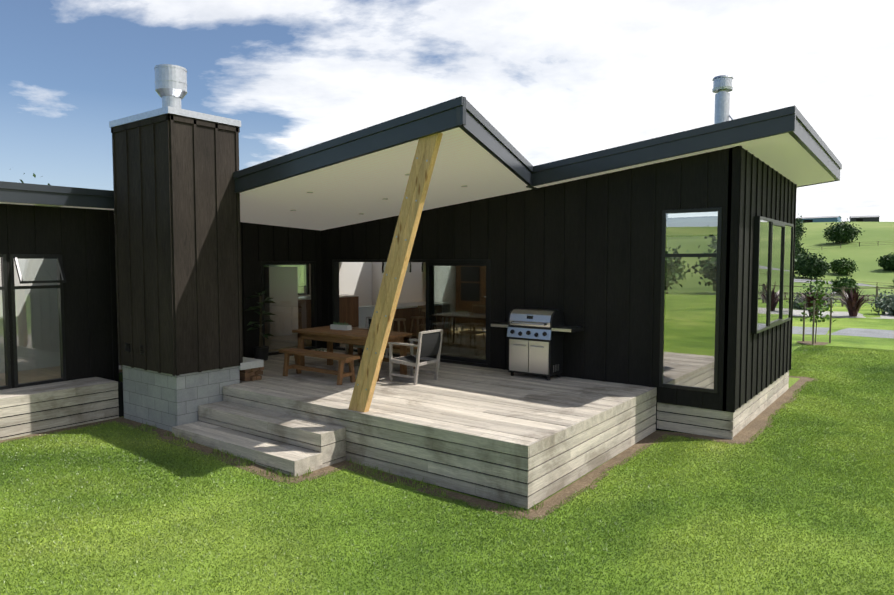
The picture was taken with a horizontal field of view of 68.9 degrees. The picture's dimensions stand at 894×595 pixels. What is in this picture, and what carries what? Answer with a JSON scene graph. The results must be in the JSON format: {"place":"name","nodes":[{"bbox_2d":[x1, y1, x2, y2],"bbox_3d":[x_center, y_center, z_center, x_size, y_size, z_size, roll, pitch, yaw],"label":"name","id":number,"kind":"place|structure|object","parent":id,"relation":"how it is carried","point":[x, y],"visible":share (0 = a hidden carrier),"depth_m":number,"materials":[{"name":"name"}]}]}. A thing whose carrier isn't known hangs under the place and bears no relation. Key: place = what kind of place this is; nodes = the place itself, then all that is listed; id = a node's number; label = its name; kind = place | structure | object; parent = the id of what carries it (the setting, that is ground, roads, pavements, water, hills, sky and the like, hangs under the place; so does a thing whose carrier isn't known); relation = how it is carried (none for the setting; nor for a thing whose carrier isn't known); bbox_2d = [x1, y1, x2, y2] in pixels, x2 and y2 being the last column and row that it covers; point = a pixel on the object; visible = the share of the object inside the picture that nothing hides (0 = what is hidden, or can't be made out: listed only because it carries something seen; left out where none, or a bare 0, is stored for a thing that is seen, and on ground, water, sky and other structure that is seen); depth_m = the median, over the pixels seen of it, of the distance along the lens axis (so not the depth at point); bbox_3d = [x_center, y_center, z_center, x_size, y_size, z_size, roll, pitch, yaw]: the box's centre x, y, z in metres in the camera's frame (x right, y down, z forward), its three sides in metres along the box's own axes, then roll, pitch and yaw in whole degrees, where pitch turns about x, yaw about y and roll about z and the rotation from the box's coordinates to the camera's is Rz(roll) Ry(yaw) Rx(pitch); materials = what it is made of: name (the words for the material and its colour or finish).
{"place":"outdoors","nodes":[
{"label":"outdoors","id":0,"kind":"place"},
{"bbox_2d":[292,326,411,345],"bbox_3d":[-1.762,0.701,11.947,2.150,0.162,0.936,2,4,37],"label":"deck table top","id":1,"kind":"object","parent":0,"point":[356,336],"visible":0.85,"depth_m":11.65,"materials":[{"name":"brown wood"}]},
{"bbox_2d":[330,321,351,330],"bbox_3d":[-1.995,0.524,12.252,0.420,0.160,0.130,2,4,34],"label":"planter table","id":2,"kind":"object","parent":1,"relation":"on","point":[337,326],"visible":1,"depth_m":12.19,"materials":[{"name":"white paint"}]},
{"bbox_2d":[356,344,416,361],"bbox_3d":[-1.280,1.055,12.603,1.700,0.340,0.330,2,4,37],"label":"bench seat","id":3,"kind":"object","parent":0,"point":[394,347],"visible":0.23,"depth_m":12.27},
{"bbox_2d":[359,301,450,338],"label":"kitchen island","id":4,"kind":"structure","parent":0,"point":[407,311],"depth_m":15.98,"materials":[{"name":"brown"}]},
{"bbox_2d":[0,222,893,594],"bbox_3d":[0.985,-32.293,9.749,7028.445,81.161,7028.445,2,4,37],"label":"ground","id":5,"kind":"structure","parent":0,"point":[868,250],"depth_m":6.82,"materials":[{"name":"green plant"}]},
{"bbox_2d":[122,365,239,431],"bbox_3d":[-4.499,1.756,11.048,1.660,1.440,1.140,2,4,37],"label":"chimney base","id":6,"kind":"object","parent":5,"relation":"on","point":[165,401],"visible":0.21,"depth_m":10.48,"materials":[{"name":"grey concrete"}]},
{"bbox_2d":[111,113,242,375],"bbox_3d":[-4.499,-0.850,10.898,1.764,4.000,1.244,2,4,37],"label":"chimney","id":7,"kind":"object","parent":6,"relation":"on","point":[177,247],"depth_m":10.36,"materials":[{"name":"black wood"}]},
{"bbox_2d":[125,343,143,354],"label":"chimney vents","id":8,"kind":"object","parent":7,"relation":"attached to","point":[127,347],"visible":0.83,"depth_m":10.80,"materials":[{"name":"black metal"}]},
{"bbox_2d":[109,64,240,127],"bbox_3d":[-4.499,-3.306,10.756,1.800,0.980,1.280,2,4,37],"label":"chimney cap","id":9,"kind":"object","parent":7,"relation":"on","point":[171,85],"visible":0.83,"depth_m":10.60,"materials":[{"name":"silver metal"}]},
{"bbox_2d":[238,357,263,369],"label":"hearth slab","id":10,"kind":"structure","parent":6,"relation":"on","point":[249,363],"depth_m":11.14,"materials":[{"name":"grey concrete"}]},
{"bbox_2d":[172,401,345,476],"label":"deck steps","id":11,"kind":"structure","parent":5,"relation":"on","point":[292,459],"depth_m":9.13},
{"bbox_2d":[0,377,787,509],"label":"dark deck subframe","id":12,"kind":"object","parent":5,"relation":"on","point":[120,399],"visible":0.04,"depth_m":10.07,"materials":[{"name":"black wood"}]},
{"bbox_2d":[0,377,118,439],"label":"wing deck","id":13,"kind":"structure","parent":12,"relation":"on","point":[33,394],"depth_m":10.41,"materials":[{"name":"grey wood"}]},
{"bbox_2d":[223,395,528,508],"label":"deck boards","id":14,"kind":"object","parent":12,"relation":"attached to","point":[469,464],"visible":0.56,"depth_m":8.10,"materials":[{"name":"grey wood"}]},
{"bbox_2d":[0,146,796,412],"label":"exterior wall","id":15,"kind":"structure","parent":12,"relation":"on","point":[586,253],"depth_m":11.26,"materials":[{"name":"black wood"}]},
{"bbox_2d":[0,202,113,209],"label":"wing roof","id":16,"kind":"structure","parent":15,"relation":"attached to","point":[60,206],"depth_m":10.90,"materials":[{"name":"grey metal"}]},
{"bbox_2d":[33,204,59,206],"bbox_3d":[-6.498,-1.497,10.603,0.230,0.015,0.350,2,4,37],"label":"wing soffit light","id":17,"kind":"object","parent":16,"relation":"attached to","point":[46,205],"visible":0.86,"depth_m":10.52,"materials":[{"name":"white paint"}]},
{"bbox_2d":[0,181,113,208],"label":"wing roof fascia","id":18,"kind":"structure","parent":16,"relation":"attached to","point":[16,192],"depth_m":10.42,"materials":[{"name":"black metal"}]},
{"bbox_2d":[0,325,485,385],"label":"interior floor","id":19,"kind":"structure","parent":15,"relation":"attached to","point":[33,374],"depth_m":14.91,"materials":[{"name":"brown wood"}]},
{"bbox_2d":[0,257,455,372],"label":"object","id":20,"kind":"structure","parent":19,"relation":"on","point":[363,280],"depth_m":12.35,"materials":[{"name":"white paint"}]},
{"bbox_2d":[382,262,425,272],"bbox_3d":[-0.996,-0.774,16.183,0.230,0.300,1.730,2,4,37],"label":"kitchen pendant glass","id":21,"kind":"object","parent":20,"relation":"hanging from","point":[422,265],"visible":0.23,"depth_m":16.26,"materials":[{"name":"clear glass"}]},
{"bbox_2d":[264,264,308,294],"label":"interior frames","id":22,"kind":"structure","parent":19,"relation":"on","point":[307,276],"depth_m":20.81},
{"bbox_2d":[267,265,306,292],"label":"window","id":23,"kind":"structure","parent":22,"relation":"in","point":[303,285],"depth_m":20.74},
{"bbox_2d":[264,266,485,336],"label":"kitchen cabinets","id":24,"kind":"object","parent":19,"relation":"on","point":[349,309],"visible":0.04,"depth_m":17.81,"materials":[{"name":"brown wood"}]},
{"bbox_2d":[391,316,457,343],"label":"dining chairs","id":25,"kind":"object","parent":19,"relation":"on","point":[417,318],"visible":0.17,"depth_m":15.69,"materials":[{"name":"brown wood"}]},
{"bbox_2d":[418,304,485,353],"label":"dining chairs","id":26,"kind":"object","parent":19,"relation":"on","point":[424,310],"visible":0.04,"depth_m":14.79,"materials":[{"name":"brown wood"}]},
{"bbox_2d":[434,312,485,342],"bbox_3d":[0.634,0.786,15.112,2.000,0.751,0.960,2,4,37],"label":"dining table","id":27,"kind":"object","parent":19,"relation":"on","point":[483,315],"depth_m":15.12,"materials":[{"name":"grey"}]},
{"bbox_2d":[240,127,530,230],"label":"soffit","id":28,"kind":"structure","parent":15,"relation":"attached to","point":[346,193],"depth_m":11.07,"materials":[{"name":"white paint"}]},
{"bbox_2d":[290,174,467,214],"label":"recessed lights","id":29,"kind":"object","parent":28,"relation":"on","point":[383,198],"visible":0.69,"depth_m":11.27,"materials":[{"name":"white paint"}]},
{"bbox_2d":[233,96,534,192],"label":"roof fascia","id":30,"kind":"structure","parent":28,"relation":"attached to","point":[466,116],"depth_m":9.08,"materials":[{"name":"black metal"}]},
{"bbox_2d":[0,207,793,392],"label":"window frames","id":31,"kind":"structure","parent":15,"relation":"attached to","point":[479,362],"depth_m":10.95,"materials":[{"name":"black metal"}]},
{"bbox_2d":[0,259,485,384],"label":"glass panes","id":32,"kind":"object","parent":31,"relation":"on","point":[472,283],"visible":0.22,"depth_m":12.96,"materials":[{"name":"clear glass"}]},
{"bbox_2d":[663,211,791,388],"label":"reflective glass panes","id":33,"kind":"object","parent":31,"relation":"on","point":[689,320],"visible":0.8,"depth_m":10.28,"materials":[{"name":"clear glass"}]},
{"bbox_2d":[526,105,841,188],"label":"roof","id":34,"kind":"structure","parent":15,"relation":"attached to","point":[792,121],"depth_m":10.04,"materials":[{"name":"black metal"}]},
{"bbox_2d":[712,75,733,123],"bbox_3d":[4.592,-3.056,10.682,0.399,1.180,0.760,0,3,-3],"label":"roof flue","id":35,"kind":"object","parent":34,"relation":"on","point":[722,87],"visible":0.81,"depth_m":10.75,"materials":[{"name":"silver metal"}]},
{"bbox_2d":[534,133,834,187],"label":"roof soffit","id":36,"kind":"structure","parent":15,"relation":"attached to","point":[790,157],"depth_m":10.75,"materials":[{"name":"white paint"}]},
{"bbox_2d":[223,348,656,457],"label":"deck boards","id":37,"kind":"object","parent":12,"relation":"on","point":[516,414],"visible":0.88,"depth_m":9.68,"materials":[{"name":"grey wood"}]},
{"bbox_2d":[240,367,263,380],"bbox_3d":[-3.497,1.301,11.342,0.554,0.232,0.418,2,4,37],"label":"firewood","id":38,"kind":"object","parent":37,"relation":"on","point":[252,374],"visible":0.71,"depth_m":11.15,"materials":[{"name":"brown wood"}]},
{"bbox_2d":[245,291,274,360],"bbox_3d":[-3.854,0.587,13.490,0.678,1.413,0.720,2,4,37],"label":"rubber plant","id":39,"kind":"object","parent":37,"relation":"on","point":[261,352],"visible":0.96,"depth_m":13.41,"materials":[{"name":"green plant"}]},
{"bbox_2d":[283,353,355,384],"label":"bench legs","id":40,"kind":"object","parent":37,"relation":"on","point":[340,376],"visible":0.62,"depth_m":11.01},
{"bbox_2d":[279,348,359,374],"bbox_3d":[-2.240,1.129,11.325,1.700,0.340,0.330,2,4,37],"label":"bench","id":41,"kind":"object","parent":40,"relation":"on","point":[322,354],"visible":0.94,"depth_m":11.22,"materials":[{"name":"brown wood"}]},
{"bbox_2d":[298,333,406,381],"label":"table legs","id":42,"kind":"object","parent":37,"relation":"on","point":[403,352],"visible":0.29,"depth_m":12.19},
{"bbox_2d":[345,317,387,363],"bbox_3d":[-1.593,0.870,13.146,0.676,0.892,0.772,2,4,37],"label":"sling chair frame","id":43,"kind":"object","parent":37,"relation":"on","point":[360,346],"visible":0.29,"depth_m":13.19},
{"bbox_2d":[347,344,414,368],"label":"bench legs","id":44,"kind":"object","parent":37,"relation":"on","point":[359,351],"visible":0.25,"depth_m":12.91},
{"bbox_2d":[348,133,442,411],"bbox_3d":[-0.709,-0.276,8.673,1.407,3.869,0.169,1,4,21],"label":"wooden post","id":45,"kind":"object","parent":37,"relation":"on","point":[418,183],"visible":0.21,"depth_m":8.61,"materials":[{"name":"yellow wood"}]},
{"bbox_2d":[357,157,427,389],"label":"diagonal post bolts","id":46,"kind":"object","parent":45,"relation":"attached to","point":[395,277],"visible":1,"depth_m":8.63,"materials":[{"name":"silver metal"}]},
{"bbox_2d":[388,329,442,384],"bbox_3d":[-0.534,0.984,11.156,0.722,0.892,0.620,2,4,37],"label":"armchair","id":47,"kind":"object","parent":37,"relation":"on","point":[417,364],"visible":0.94,"depth_m":11.09,"materials":[{"name":"grey wood"}]},
{"bbox_2d":[393,332,440,362],"bbox_3d":[-0.521,0.836,11.137,0.655,0.554,0.500,2,4,37],"label":"sling chair","id":48,"kind":"object","parent":47,"relation":"hanging from","point":[430,344],"visible":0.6,"depth_m":11.00,"materials":[{"name":"fabric"}]},
{"bbox_2d":[489,308,583,380],"bbox_3d":[1.552,0.752,11.510,1.600,1.090,0.549,2,4,37],"label":"barbecue grill","id":49,"kind":"object","parent":37,"relation":"on","point":[534,354],"visible":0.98,"depth_m":11.33,"materials":[{"name":"silver metal"}]},
{"bbox_2d":[526,396,655,508],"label":"deck side boards","id":50,"kind":"object","parent":12,"relation":"attached to","point":[602,443],"visible":0.92,"depth_m":8.50,"materials":[{"name":"grey wood"}]},
{"bbox_2d":[657,402,733,439],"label":"baseboards","id":51,"kind":"object","parent":12,"relation":"attached to","point":[701,421],"visible":0.88,"depth_m":10.27,"materials":[{"name":"grey wood"}]},
{"bbox_2d":[730,371,788,436],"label":"base boards","id":52,"kind":"object","parent":12,"relation":"attached to","point":[757,407],"visible":0.88,"depth_m":11.50,"materials":[{"name":"beige wood"}]},
{"bbox_2d":[0,376,817,519],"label":"soil margin","id":53,"kind":"object","parent":5,"relation":"on","point":[751,428],"visible":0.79,"depth_m":8.88,"materials":[{"name":"brown soil"}]},
{"bbox_2d":[135,421,564,517],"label":"grass tufts","id":54,"kind":"object","parent":53,"relation":"on","point":[270,469],"visible":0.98,"depth_m":8.48,"materials":[{"name":"green plant"}]},
{"bbox_2d":[795,238,803,250],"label":"tree","id":55,"kind":"object","parent":5,"relation":"on","point":[797,243],"visible":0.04,"depth_m":204.41,"materials":[{"name":"green plant"}]},
{"bbox_2d":[796,214,804,228],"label":"tree","id":56,"kind":"object","parent":5,"relation":"on","point":[797,219],"visible":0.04,"depth_m":264.88,"materials":[{"name":"green plant"}]},
{"bbox_2d":[795,221,806,240],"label":"tree","id":57,"kind":"object","parent":5,"relation":"on","point":[798,232],"visible":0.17,"depth_m":242.99,"materials":[{"name":"green plant"}]},
{"bbox_2d":[794,244,809,268],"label":"tree","id":58,"kind":"object","parent":5,"relation":"on","point":[800,250],"visible":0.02,"depth_m":167.80,"materials":[{"name":"green plant"}]},
{"bbox_2d":[794,252,831,279],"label":"tree","id":59,"kind":"object","parent":5,"relation":"on","point":[810,266],"visible":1,"depth_m":154.96,"materials":[{"name":"green plant"}]},
{"bbox_2d":[793,280,836,310],"bbox_3d":[20.599,-0.003,36.971,2.726,2.035,2.696,2,4,37],"label":"grey shrub","id":60,"kind":"object","parent":5,"relation":"on","point":[796,300],"visible":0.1,"depth_m":36.74,"materials":[{"name":"green plant"}]},
{"bbox_2d":[796,279,836,344],"bbox_3d":[12.115,0.456,21.445,1.221,2.128,1.130,2,4,37],"label":"staked young tree","id":61,"kind":"object","parent":5,"relation":"on","point":[814,308],"visible":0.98,"depth_m":21.45,"materials":[{"name":"green plant"}]},
{"bbox_2d":[798,216,840,222],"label":"ridge house","id":62,"kind":"structure","parent":5,"relation":"on","point":[822,219],"depth_m":348.95,"materials":[{"name":"blue"}]},
{"bbox_2d":[792,326,893,338],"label":"gravel drive","id":63,"kind":"structure","parent":5,"relation":"on","point":[877,333],"depth_m":24.94,"materials":[{"name":"grey gravel"}]},
{"bbox_2d":[822,218,864,243],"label":"tree","id":64,"kind":"object","parent":5,"relation":"on","point":[844,232],"visible":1,"depth_m":220.87,"materials":[{"name":"green plant"}]},
{"bbox_2d":[793,310,893,318],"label":"garden bed","id":65,"kind":"object","parent":5,"relation":"on","point":[835,314],"visible":0.19,"depth_m":32.76,"materials":[{"name":"grey gravel"}]},
{"bbox_2d":[794,287,832,316],"bbox_3d":[18.031,0.117,32.019,2.454,1.697,2.621,2,4,37],"label":"bronze flax","id":66,"kind":"object","parent":65,"relation":"on","point":[808,304],"visible":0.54,"depth_m":31.86,"materials":[{"name":"plant"}]},
{"bbox_2d":[833,287,878,316],"bbox_3d":[19.812,0.161,31.753,2.713,1.536,2.368,1,4,20],"label":"bronze flax","id":67,"kind":"object","parent":65,"relation":"on","point":[852,302],"visible":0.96,"depth_m":31.63,"materials":[{"name":"brown plant"}]},
{"bbox_2d":[793,285,893,306],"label":"garden fence","id":68,"kind":"object","parent":5,"relation":"on","point":[843,288],"visible":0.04,"depth_m":39.30,"materials":[{"name":"wood"}]},
{"bbox_2d":[830,276,858,294],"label":"tree","id":69,"kind":"object","parent":5,"relation":"on","point":[845,282],"visible":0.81,"depth_m":127.47,"materials":[{"name":"green plant"}]},
{"bbox_2d":[830,257,859,275],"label":"tree","id":70,"kind":"object","parent":5,"relation":"on","point":[843,266],"visible":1,"depth_m":166.70,"materials":[{"name":"green plant"}]},
{"bbox_2d":[803,241,893,249],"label":"hill fence","id":71,"kind":"object","parent":5,"relation":"on","point":[848,246],"depth_m":211.95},
{"bbox_2d":[849,215,879,221],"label":"distant building","id":72,"kind":"structure","parent":5,"relation":"on","point":[864,218],"depth_m":329.52,"materials":[{"name":"grey"}]},
{"bbox_2d":[868,285,893,315],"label":"grey shrub","id":73,"kind":"object","parent":5,"relation":"on","point":[885,304],"visible":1,"depth_m":32.57,"materials":[{"name":"green plant"}]},
{"bbox_2d":[876,252,893,270],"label":"tree","id":74,"kind":"object","parent":5,"relation":"on","point":[886,262],"visible":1,"depth_m":168.57,"materials":[{"name":"green plant"}]},
{"bbox_2d":[0,0,893,221],"label":"sky","id":75,"kind":"structure","parent":0,"point":[558,79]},
{"bbox_2d":[794,279,875,286],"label":"country road","id":76,"kind":"structure","parent":0,"point":[829,282],"depth_m":149.01,"materials":[{"name":"grey asphalt"}]},
{"bbox_2d":[799,278,892,287],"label":"fence","id":77,"kind":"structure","parent":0,"point":[856,281],"depth_m":142.36,"materials":[{"name":"wood"}]}
]}

